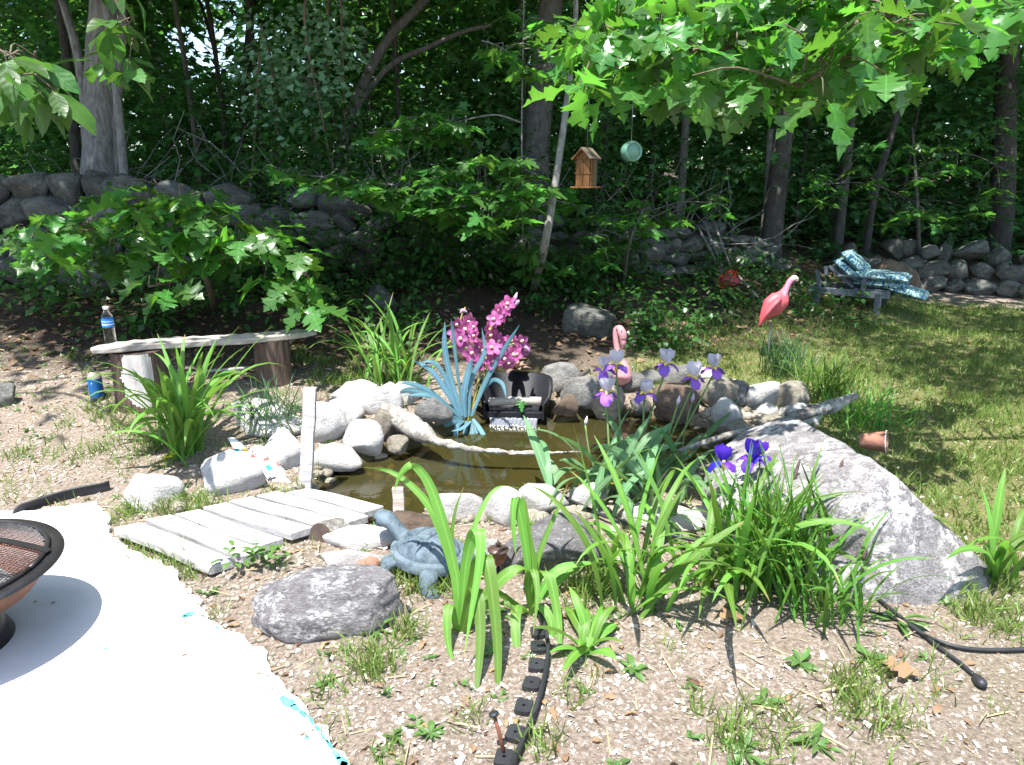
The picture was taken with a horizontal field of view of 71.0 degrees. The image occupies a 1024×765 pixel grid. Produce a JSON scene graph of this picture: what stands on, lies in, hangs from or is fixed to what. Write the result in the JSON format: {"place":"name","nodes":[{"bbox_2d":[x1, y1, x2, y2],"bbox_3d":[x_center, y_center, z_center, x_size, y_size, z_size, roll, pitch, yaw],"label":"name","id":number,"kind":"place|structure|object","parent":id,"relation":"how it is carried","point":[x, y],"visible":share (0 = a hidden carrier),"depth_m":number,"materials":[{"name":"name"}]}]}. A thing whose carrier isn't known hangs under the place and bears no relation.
{"place":"outdoors","nodes":[
{"label":"outdoors","id":0,"kind":"place"},
{"bbox_2d":[0,501,347,764],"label":"concrete patio","id":1,"kind":"structure","parent":0,"point":[71,693],"depth_m":2.17,"materials":[{"name":"concrete"}]},
{"bbox_2d":[0,518,64,649],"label":"fire pit","id":2,"kind":"object","parent":1,"relation":"on","point":[31,551],"visible":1,"depth_m":2.34,"materials":[{"name":"metal"}]},
{"bbox_2d":[0,161,1023,764],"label":"ground","id":3,"kind":"structure","parent":0,"point":[578,355],"depth_m":2.63,"materials":[{"name":"soil"}]},
{"bbox_2d":[12,480,110,513],"bbox_3d":[-2.148,0.597,3.292,0.138,0.143,0.576,13,20,38],"label":"lawn edging","id":4,"kind":"object","parent":3,"relation":"on","point":[68,494],"visible":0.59,"depth_m":3.39,"materials":[{"name":"plastic"}]},
{"bbox_2d":[54,0,80,173],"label":"tree","id":5,"kind":"object","parent":3,"relation":"on","point":[74,146],"visible":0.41,"depth_m":8.16,"materials":[{"name":"brown plant"}]},
{"bbox_2d":[0,0,154,150],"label":"hickory tree","id":6,"kind":"object","parent":3,"relation":"on","point":[29,88],"visible":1,"depth_m":2.91,"materials":[{"name":"green plant"}]},
{"bbox_2d":[58,0,126,196],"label":"tree","id":7,"kind":"object","parent":3,"relation":"on","point":[99,151],"visible":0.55,"depth_m":6.99,"materials":[{"name":"grey plant"}]},
{"bbox_2d":[102,2,128,174],"bbox_3d":[-4.327,-4.101,6.731,6.069,5.418,5.436,0,16,0],"label":"tree","id":8,"kind":"object","parent":3,"relation":"on","point":[121,137],"visible":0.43,"depth_m":6.67,"materials":[{"name":"grey plant"}]},
{"bbox_2d":[0,0,255,161],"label":"tree","id":9,"kind":"object","parent":3,"relation":"on","point":[199,15],"visible":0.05,"depth_m":16.20,"materials":[{"name":"green plant"}]},
{"bbox_2d":[109,349,170,414],"bbox_3d":[-2.189,-0.019,4.259,0.346,0.366,0.342,0,16,0],"label":"stump","id":10,"kind":"object","parent":3,"relation":"on","point":[143,363],"visible":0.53,"depth_m":4.13,"materials":[{"name":"grey wood"}]},
{"bbox_2d":[123,474,185,511],"bbox_3d":[-1.662,0.508,3.350,0.264,0.200,0.211,3,16,10],"label":"stone","id":11,"kind":"object","parent":3,"relation":"on","point":[149,487],"visible":0.74,"depth_m":3.28,"materials":[{"name":"stone"}]},
{"bbox_2d":[77,0,239,172],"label":"tree","id":12,"kind":"object","parent":3,"relation":"on","point":[193,28],"visible":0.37,"depth_m":11.75,"materials":[{"name":"brown plant"}]},
{"bbox_2d":[0,178,348,332],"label":"oak sapling","id":13,"kind":"object","parent":3,"relation":"on","point":[184,212],"visible":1,"depth_m":4.59,"materials":[{"name":"green plant"}]},
{"bbox_2d":[74,330,285,467],"bbox_3d":[-1.717,0.037,3.829,1.032,0.696,1.072,14,20,40],"label":"daylily","id":14,"kind":"object","parent":3,"relation":"on","point":[184,415],"visible":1,"depth_m":3.70,"materials":[{"name":"green plant"}]},
{"bbox_2d":[172,0,203,185],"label":"tree","id":15,"kind":"object","parent":3,"relation":"on","point":[185,69],"visible":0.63,"depth_m":8.47,"materials":[{"name":"brown plant"}]},
{"bbox_2d":[204,0,228,182],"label":"tree","id":16,"kind":"object","parent":3,"relation":"on","point":[214,44],"visible":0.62,"depth_m":9.40,"materials":[{"name":"brown plant"}]},
{"bbox_2d":[200,449,265,495],"bbox_3d":[-1.369,0.452,3.525,0.291,0.274,0.245,-6,17,-22],"label":"stone","id":17,"kind":"object","parent":3,"relation":"on","point":[235,471],"visible":0.89,"depth_m":3.44,"materials":[{"name":"stone"}]},
{"bbox_2d":[114,488,383,574],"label":"boardwalk","id":18,"kind":"structure","parent":3,"relation":"on","point":[304,510],"depth_m":3.04,"materials":[{"name":"white wood"}]},
{"bbox_2d":[210,540,290,569],"bbox_3d":[-0.999,0.660,2.755,0.296,0.105,0.164,0,16,0],"label":"periwinkle","id":19,"kind":"object","parent":3,"relation":"on","point":[268,554],"visible":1,"depth_m":2.74,"materials":[{"name":"green plant"}]},
{"bbox_2d":[214,437,290,482],"bbox_3d":[-1.273,0.432,3.638,0.548,0.212,0.160,9,18,30],"label":"painted cutout","id":20,"kind":"object","parent":3,"relation":"on","point":[275,472],"visible":0.69,"depth_m":3.65,"materials":[{"name":"white paint"}]},
{"bbox_2d":[179,542,342,692],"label":"patio edge gravel","id":21,"kind":"structure","parent":3,"relation":"on","point":[270,657],"depth_m":2.54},
{"bbox_2d":[231,398,301,437],"bbox_3d":[-1.432,0.214,4.178,0.492,0.257,0.276,12,19,36],"label":"stone","id":22,"kind":"object","parent":3,"relation":"on","point":[276,426],"visible":0.52,"depth_m":4.08,"materials":[{"name":"stone"}]},
{"bbox_2d":[220,370,319,444],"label":"grass tuft","id":23,"kind":"object","parent":3,"relation":"on","point":[266,395],"visible":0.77,"depth_m":4.06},
{"bbox_2d":[253,340,293,386],"bbox_3d":[-1.566,-0.128,4.698,0.255,0.325,0.256,0,16,0],"label":"stump","id":24,"kind":"object","parent":3,"relation":"on","point":[278,352],"visible":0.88,"depth_m":4.61,"materials":[{"name":"brown wood"}]},
{"bbox_2d":[90,329,316,353],"bbox_3d":[-1.844,-0.262,4.427,1.311,0.087,0.196,-11,19,-35],"label":"bench plank","id":25,"kind":"object","parent":24,"relation":"on","point":[177,341],"visible":0.96,"depth_m":4.35,"materials":[{"name":"grey wood"}]},
{"bbox_2d":[263,427,300,469],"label":"stone","id":26,"kind":"object","parent":3,"relation":"on","point":[282,446],"visible":0.54,"depth_m":3.72,"materials":[{"name":"stone"}]},
{"bbox_2d":[217,0,370,201],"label":"climbing vine","id":27,"kind":"object","parent":3,"relation":"on","point":[270,78],"visible":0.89,"depth_m":7.25,"materials":[{"name":"green plant"}]},
{"bbox_2d":[299,387,316,488],"bbox_3d":[-1.000,0.340,3.506,0.070,0.611,0.203,3,16,12],"label":"wooden post","id":28,"kind":"object","parent":3,"relation":"on","point":[307,436],"visible":0.7,"depth_m":3.49,"materials":[{"name":"white wood"}]},
{"bbox_2d":[251,563,403,643],"bbox_3d":[-0.632,0.784,2.472,0.534,0.296,0.280,-2,16,-6],"label":"boulder","id":29,"kind":"object","parent":3,"relation":"on","point":[314,604],"visible":0.77,"depth_m":2.38,"materials":[{"name":"stone"}]},
{"bbox_2d":[314,401,347,442],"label":"stone","id":30,"kind":"object","parent":3,"relation":"on","point":[331,422],"visible":0.52,"depth_m":3.99,"materials":[{"name":"stone"}]},
{"bbox_2d":[314,442,363,471],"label":"stone","id":31,"kind":"object","parent":3,"relation":"on","point":[335,457],"visible":0.9,"depth_m":3.81,"materials":[{"name":"stone"}]},
{"bbox_2d":[320,550,384,564],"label":"stone","id":32,"kind":"object","parent":3,"relation":"on","point":[343,557],"visible":0.62,"depth_m":2.77,"materials":[{"name":"stone"}]},
{"bbox_2d":[328,379,379,407],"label":"stone","id":33,"kind":"object","parent":3,"relation":"on","point":[359,391],"visible":0.35,"depth_m":4.42,"materials":[{"name":"stone"}]},
{"bbox_2d":[322,524,394,549],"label":"stone","id":34,"kind":"object","parent":3,"relation":"on","point":[352,537],"visible":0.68,"depth_m":2.92,"materials":[{"name":"stone"}]},
{"bbox_2d":[342,419,383,456],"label":"stone","id":35,"kind":"object","parent":3,"relation":"on","point":[364,436],"visible":0.93,"depth_m":3.98,"materials":[{"name":"stone"}]},
{"bbox_2d":[0,225,744,358],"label":"bank shrubbery","id":36,"kind":"object","parent":3,"relation":"on","point":[561,262],"visible":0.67,"depth_m":5.79,"materials":[{"name":"green plant"}]},
{"bbox_2d":[363,382,402,414],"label":"stone","id":37,"kind":"object","parent":3,"relation":"on","point":[389,393],"visible":0.62,"depth_m":4.33,"materials":[{"name":"stone"}]},
{"bbox_2d":[309,293,467,386],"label":"daylily","id":38,"kind":"object","parent":3,"relation":"on","point":[391,346],"visible":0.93,"depth_m":4.75,"materials":[{"name":"green plant"}]},
{"bbox_2d":[0,169,792,296],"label":"stone wall","id":39,"kind":"structure","parent":3,"relation":"on","point":[32,191],"depth_m":6.48,"materials":[{"name":"stone"}]},
{"bbox_2d":[52,71,765,308],"bbox_3d":[-0.619,-1.939,7.509,7.276,2.481,3.020,-6,16,-20],"label":"wall creeper foliage","id":40,"kind":"object","parent":39,"relation":"attached to","point":[434,244],"visible":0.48,"depth_m":6.90,"materials":[{"name":"green plant"}]},
{"bbox_2d":[386,435,409,454],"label":"stone","id":41,"kind":"object","parent":3,"relation":"on","point":[396,444],"visible":1,"depth_m":4.03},
{"bbox_2d":[379,403,581,454],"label":"driftwood branch","id":42,"kind":"object","parent":41,"relation":"on","point":[407,424],"visible":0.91,"depth_m":3.98,"materials":[{"name":"beige wood"}]},
{"bbox_2d":[336,0,491,188],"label":"tree","id":43,"kind":"object","parent":3,"relation":"on","point":[398,27],"visible":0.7,"depth_m":8.37,"materials":[{"name":"brown plant"}]},
{"bbox_2d":[240,0,592,292],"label":"maple sapling","id":44,"kind":"object","parent":3,"relation":"on","point":[529,196],"visible":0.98,"depth_m":5.53,"materials":[{"name":"green plant"}]},
{"bbox_2d":[570,103,600,187],"bbox_3d":[0.535,-1.841,5.080,0.170,0.900,0.170,9,18,31],"label":"birdhouse","id":45,"kind":"object","parent":44,"relation":"hanging from","point":[586,172],"visible":0.99,"depth_m":5.12,"materials":[{"name":"brown wood"}]},
{"bbox_2d":[13,110,822,248],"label":"dead brush twigs","id":46,"kind":"object","parent":3,"relation":"on","point":[312,209],"visible":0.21,"depth_m":7.99,"materials":[{"name":"brown plant"}]},
{"bbox_2d":[373,509,475,598],"bbox_3d":[-0.354,0.642,2.776,0.487,0.206,0.326,13,20,40],"label":"turtle statue","id":47,"kind":"object","parent":3,"relation":"on","point":[420,549],"visible":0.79,"depth_m":2.68,"materials":[{"name":"blue stone"}]},
{"bbox_2d":[414,397,452,425],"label":"stone","id":48,"kind":"object","parent":3,"relation":"on","point":[430,411],"visible":0.92,"depth_m":4.33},
{"bbox_2d":[3,171,885,352],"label":"ground cover plants","id":49,"kind":"object","parent":3,"relation":"on","point":[344,304],"visible":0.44,"depth_m":6.56,"materials":[{"name":"green plant"}]},
{"bbox_2d":[364,462,540,687],"bbox_3d":[-0.217,0.617,2.331,0.662,0.581,0.632,0,16,0],"label":"daylily","id":50,"kind":"object","parent":3,"relation":"on","point":[473,602],"visible":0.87,"depth_m":2.36,"materials":[{"name":"green plant"}]},
{"bbox_2d":[155,407,760,528],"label":"pond edge gravel","id":51,"kind":"structure","parent":3,"relation":"on","point":[586,514],"depth_m":3.25,"materials":[{"name":"gravel"}]},
{"bbox_2d":[439,493,482,520],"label":"stone","id":52,"kind":"object","parent":3,"relation":"on","point":[469,503],"visible":0.5,"depth_m":3.16,"materials":[{"name":"stone"}]},
{"bbox_2d":[485,486,525,526],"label":"stone","id":53,"kind":"object","parent":3,"relation":"on","point":[497,508],"visible":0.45,"depth_m":3.11,"materials":[{"name":"stone"}]},
{"bbox_2d":[0,338,1012,764],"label":"dry straw","id":54,"kind":"object","parent":3,"relation":"on","point":[482,576],"visible":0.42,"depth_m":2.25,"materials":[{"name":"plant"}]},
{"bbox_2d":[0,0,1023,263],"bbox_3d":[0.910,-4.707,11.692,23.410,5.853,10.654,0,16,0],"label":"woodland","id":55,"kind":"object","parent":3,"relation":"on","point":[206,156],"visible":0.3,"depth_m":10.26,"materials":[{"name":"green plant"}]},
{"bbox_2d":[0,332,1023,764],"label":"sparse grass","id":56,"kind":"structure","parent":3,"relation":"on","point":[396,626],"depth_m":3.46,"materials":[{"name":"plant"}]},
{"bbox_2d":[0,185,1023,410],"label":"forest leaf litter","id":57,"kind":"object","parent":3,"relation":"on","point":[98,339],"visible":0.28,"depth_m":5.91,"materials":[{"name":"plant"}]},
{"bbox_2d":[0,332,1023,764],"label":"leaf litter","id":58,"kind":"object","parent":3,"relation":"on","point":[696,682],"visible":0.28,"depth_m":2.32,"materials":[{"name":"plant"}]},
{"bbox_2d":[0,323,1023,764],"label":"weeds","id":59,"kind":"object","parent":3,"relation":"on","point":[490,651],"visible":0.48,"depth_m":2.41,"materials":[{"name":"green plant"}]},
{"bbox_2d":[0,0,1023,217],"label":"distant woods","id":60,"kind":"object","parent":3,"relation":"on","point":[239,28],"depth_m":20.27,"materials":[{"name":"green plant"}]},
{"bbox_2d":[0,331,1023,764],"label":"wood chips","id":61,"kind":"object","parent":3,"relation":"on","point":[598,713],"visible":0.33,"depth_m":2.21,"materials":[{"name":"wood"}]},
{"bbox_2d":[493,610,549,764],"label":"lawn edging","id":62,"kind":"object","parent":3,"relation":"on","point":[523,707],"visible":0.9,"depth_m":2.07,"materials":[{"name":"plastic"}]},
{"bbox_2d":[522,0,562,228],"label":"tree","id":63,"kind":"object","parent":3,"relation":"on","point":[538,117],"visible":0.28,"depth_m":7.88,"materials":[{"name":"grey plant"}]},
{"bbox_2d":[519,483,569,511],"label":"stone","id":64,"kind":"object","parent":3,"relation":"on","point":[537,501],"visible":0.59,"depth_m":3.21,"materials":[{"name":"stone"}]},
{"bbox_2d":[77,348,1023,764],"bbox_3d":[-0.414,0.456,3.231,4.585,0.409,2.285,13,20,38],"label":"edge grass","id":65,"kind":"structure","parent":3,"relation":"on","point":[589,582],"depth_m":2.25,"materials":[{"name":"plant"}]},
{"bbox_2d":[483,487,617,646],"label":"daylily","id":66,"kind":"object","parent":3,"relation":"on","point":[535,589],"visible":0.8,"depth_m":2.51,"materials":[{"name":"green plant"}]},
{"bbox_2d":[501,511,610,573],"bbox_3d":[0.175,0.654,2.854,0.458,0.268,0.329,-2,16,-6],"label":"boulder","id":67,"kind":"object","parent":3,"relation":"on","point":[564,543],"visible":0.38,"depth_m":2.72,"materials":[{"name":"stone"}]},
{"bbox_2d":[541,362,580,392],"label":"stone","id":68,"kind":"object","parent":3,"relation":"on","point":[560,373],"visible":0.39,"depth_m":5.02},
{"bbox_2d":[534,587,622,672],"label":"daylily","id":69,"kind":"object","parent":3,"relation":"on","point":[594,632],"visible":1,"depth_m":2.34,"materials":[{"name":"green plant"}]},
{"bbox_2d":[560,376,600,410],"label":"stone","id":70,"kind":"object","parent":3,"relation":"on","point":[584,390],"visible":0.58,"depth_m":4.70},
{"bbox_2d":[561,303,617,338],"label":"stone","id":71,"kind":"object","parent":3,"relation":"on","point":[581,319],"visible":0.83,"depth_m":6.03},
{"bbox_2d":[521,348,731,540],"bbox_3d":[0.529,0.335,3.528,0.979,0.838,1.301,6,16,20],"label":"bearded iris","id":72,"kind":"object","parent":3,"relation":"on","point":[628,463],"visible":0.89,"depth_m":3.52,"materials":[{"name":"green plant"}]},
{"bbox_2d":[531,429,760,618],"bbox_3d":[0.491,0.502,2.595,0.777,0.548,0.790,-6,17,-21],"label":"daylily","id":73,"kind":"object","parent":3,"relation":"on","point":[654,580],"visible":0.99,"depth_m":2.52,"materials":[{"name":"green plant"}]},
{"bbox_2d":[569,186,737,286],"bbox_3d":[1.341,-1.306,6.652,1.588,1.005,1.188,0,16,0],"label":"maple sapling","id":74,"kind":"object","parent":3,"relation":"on","point":[645,223],"visible":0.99,"depth_m":6.59,"materials":[{"name":"green plant"}]},
{"bbox_2d":[618,501,705,531],"bbox_3d":[0.657,0.593,3.160,0.384,0.130,0.183,4,16,14],"label":"stone","id":75,"kind":"object","parent":3,"relation":"on","point":[680,522],"visible":0.42,"depth_m":3.10,"materials":[{"name":"stone"}]},
{"bbox_2d":[652,382,699,424],"bbox_3d":[1.075,0.129,4.701,0.282,0.258,0.220,-4,16,-16],"label":"stone","id":76,"kind":"object","parent":3,"relation":"on","point":[667,397],"visible":0.81,"depth_m":4.62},
{"bbox_2d":[675,115,689,222],"bbox_3d":[2.364,-5.728,10.158,6.240,6.947,4.897,-5,16,-17],"label":"tree","id":77,"kind":"object","parent":3,"relation":"on","point":[685,124],"visible":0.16,"depth_m":9.95,"materials":[{"name":"brown plant"}]},
{"bbox_2d":[696,376,738,406],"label":"stone","id":78,"kind":"object","parent":3,"relation":"on","point":[718,389],"visible":0.55,"depth_m":4.76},
{"bbox_2d":[711,396,742,426],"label":"stone","id":79,"kind":"object","parent":3,"relation":"on","point":[722,407],"visible":0.76,"depth_m":4.44,"materials":[{"name":"stone"}]},
{"bbox_2d":[621,445,877,629],"bbox_3d":[0.846,0.535,2.558,0.848,0.538,1.028,-3,16,-11],"label":"daylily","id":80,"kind":"object","parent":3,"relation":"on","point":[735,574],"visible":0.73,"depth_m":2.54,"materials":[{"name":"green plant"}]},
{"bbox_2d":[647,438,867,600],"bbox_3d":[0.939,0.506,2.742,0.718,0.508,0.607,-7,17,-23],"label":"siberian iris","id":81,"kind":"object","parent":3,"relation":"on","point":[723,453],"visible":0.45,"depth_m":2.80,"materials":[{"name":"green plant"}]},
{"bbox_2d":[743,381,779,407],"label":"stone","id":82,"kind":"object","parent":3,"relation":"on","point":[758,395],"visible":0.76,"depth_m":4.75,"materials":[{"name":"stone"}]},
{"bbox_2d":[523,0,1023,160],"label":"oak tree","id":83,"kind":"object","parent":3,"relation":"on","point":[683,55],"visible":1,"depth_m":2.64,"materials":[{"name":"green plant"}]},
{"bbox_2d":[761,100,793,257],"bbox_3d":[3.522,-5.490,9.093,6.118,7.887,6.125,0,16,0],"label":"tree","id":84,"kind":"object","parent":3,"relation":"on","point":[774,212],"visible":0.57,"depth_m":9.19,"materials":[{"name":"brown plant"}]},
{"bbox_2d":[758,275,798,350],"bbox_3d":[2.159,-0.525,5.966,0.377,0.722,0.219,-13,20,-39],"label":"flamingo","id":85,"kind":"object","parent":3,"relation":"on","point":[775,304],"visible":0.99,"depth_m":5.88,"materials":[{"name":"pink plastic"}]},
{"bbox_2d":[755,327,829,381],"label":"grass tuft","id":86,"kind":"object","parent":3,"relation":"on","point":[775,361],"visible":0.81,"depth_m":5.48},
{"bbox_2d":[776,380,809,406],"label":"stone","id":87,"kind":"object","parent":3,"relation":"on","point":[792,391],"visible":0.54,"depth_m":4.71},
{"bbox_2d":[784,393,857,420],"bbox_3d":[1.727,0.141,3.999,0.411,0.167,0.080,-1,16,-5],"label":"short log","id":88,"kind":"object","parent":3,"relation":"on","point":[834,405],"visible":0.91,"depth_m":3.97,"materials":[{"name":"grey wood"}]},
{"bbox_2d":[625,267,1023,648],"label":"lawn grass","id":89,"kind":"structure","parent":3,"relation":"on","point":[972,361],"depth_m":5.66,"materials":[{"name":"plant"}]},
{"bbox_2d":[675,433,976,630],"bbox_3d":[1.062,0.530,2.567,0.942,0.550,0.794,5,16,18],"label":"siberian iris","id":90,"kind":"object","parent":3,"relation":"on","point":[766,573],"visible":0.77,"depth_m":2.53,"materials":[{"name":"green plant"}]},
{"bbox_2d":[777,345,874,408],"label":"grass tuft","id":91,"kind":"object","parent":3,"relation":"on","point":[827,376],"visible":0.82,"depth_m":4.90,"materials":[{"name":"green plant"}]},
{"bbox_2d":[759,534,913,643],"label":"siberian iris","id":92,"kind":"object","parent":3,"relation":"on","point":[824,615],"visible":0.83,"depth_m":2.42,"materials":[{"name":"green plant"}]},
{"bbox_2d":[831,108,856,259],"bbox_3d":[6.000,-6.128,11.371,5.323,8.204,5.169,0,16,0],"label":"tree","id":93,"kind":"object","parent":3,"relation":"on","point":[839,230],"visible":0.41,"depth_m":10.95,"materials":[{"name":"brown plant"}]},
{"bbox_2d":[701,416,991,605],"bbox_3d":[1.331,0.772,3.079,0.974,1.073,1.142,-4,16,-15],"label":"boulder","id":94,"kind":"object","parent":3,"relation":"on","point":[909,526],"visible":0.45,"depth_m":2.65,"materials":[{"name":"stone"}]},
{"bbox_2d":[807,264,894,315],"bbox_3d":[3.758,-1.046,7.935,0.817,0.519,0.602,10,18,32],"label":"lounge chair","id":95,"kind":"object","parent":3,"relation":"on","point":[881,296],"visible":0.54,"depth_m":7.74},
{"bbox_2d":[834,257,929,300],"bbox_3d":[3.992,-1.126,7.748,0.921,0.376,0.525,10,18,32],"label":"lounge cushion","id":96,"kind":"object","parent":95,"relation":"on","point":[904,289],"visible":0.77,"depth_m":7.56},
{"bbox_2d":[841,249,912,282],"bbox_3d":[3.942,-1.264,7.761,0.682,0.297,0.585,10,18,32],"label":"lounge cushion","id":97,"kind":"object","parent":96,"relation":"on","point":[859,264],"visible":0.95,"depth_m":7.69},
{"bbox_2d":[820,377,937,435],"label":"grass tuft","id":98,"kind":"object","parent":3,"relation":"on","point":[874,414],"visible":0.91,"depth_m":4.42,"materials":[{"name":"green plant"}]},
{"bbox_2d":[862,110,900,257],"bbox_3d":[6.244,-5.130,10.314,7.201,6.946,5.938,0,16,0],"label":"tree","id":99,"kind":"object","parent":3,"relation":"on","point":[869,223],"visible":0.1,"depth_m":10.34,"materials":[{"name":"brown plant"}]},
{"bbox_2d":[798,127,1021,254],"bbox_3d":[4.914,-2.099,8.789,3.332,2.006,1.960,0,16,0],"label":"maple sapling","id":100,"kind":"object","parent":3,"relation":"on","point":[917,214],"visible":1,"depth_m":8.73,"materials":[{"name":"green plant"}]},
{"bbox_2d":[843,238,1023,298],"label":"stone wall","id":101,"kind":"structure","parent":3,"relation":"on","point":[957,272],"depth_m":9.12,"materials":[{"name":"stone"}]},
{"bbox_2d":[876,597,1023,651],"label":"power cord","id":102,"kind":"object","parent":3,"relation":"on","point":[955,646],"visible":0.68,"depth_m":2.32,"materials":[{"name":"black rubber"}]},
{"bbox_2d":[932,467,1023,584],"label":"daylily","id":103,"kind":"object","parent":3,"relation":"on","point":[1003,556],"visible":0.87,"depth_m":2.69,"materials":[{"name":"green plant"}]},
{"bbox_2d":[979,44,1020,263],"bbox_3d":[7.635,-5.978,11.102,6.897,8.189,6.610,0,16,0],"label":"tree","id":104,"kind":"object","parent":3,"relation":"on","point":[997,228],"visible":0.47,"depth_m":10.88,"materials":[{"name":"brown plant"}]},
{"bbox_2d":[11,0,1021,160],"label":"sky","id":105,"kind":"structure","parent":0,"point":[198,46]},
{"bbox_2d":[318,415,733,523],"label":"pond water","id":106,"kind":"structure","parent":0,"point":[482,475],"depth_m":4.02,"materials":[{"name":"brown liquid"}]},
{"bbox_2d":[400,292,530,435],"bbox_3d":[-0.292,-0.053,4.468,0.824,0.968,0.415,0,16,0],"label":"artificial orchid","id":107,"kind":"object","parent":106,"relation":"in","point":[493,348],"visible":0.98,"depth_m":4.47,"materials":[{"name":"pink plastic"}]},
{"bbox_2d":[478,371,552,427],"bbox_3d":[0.021,0.133,4.742,0.494,0.310,0.459,0,16,0],"label":"waterfall tub","id":108,"kind":"object","parent":106,"relation":"in","point":[525,384],"visible":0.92,"depth_m":4.83,"materials":[{"name":"black plastic"}]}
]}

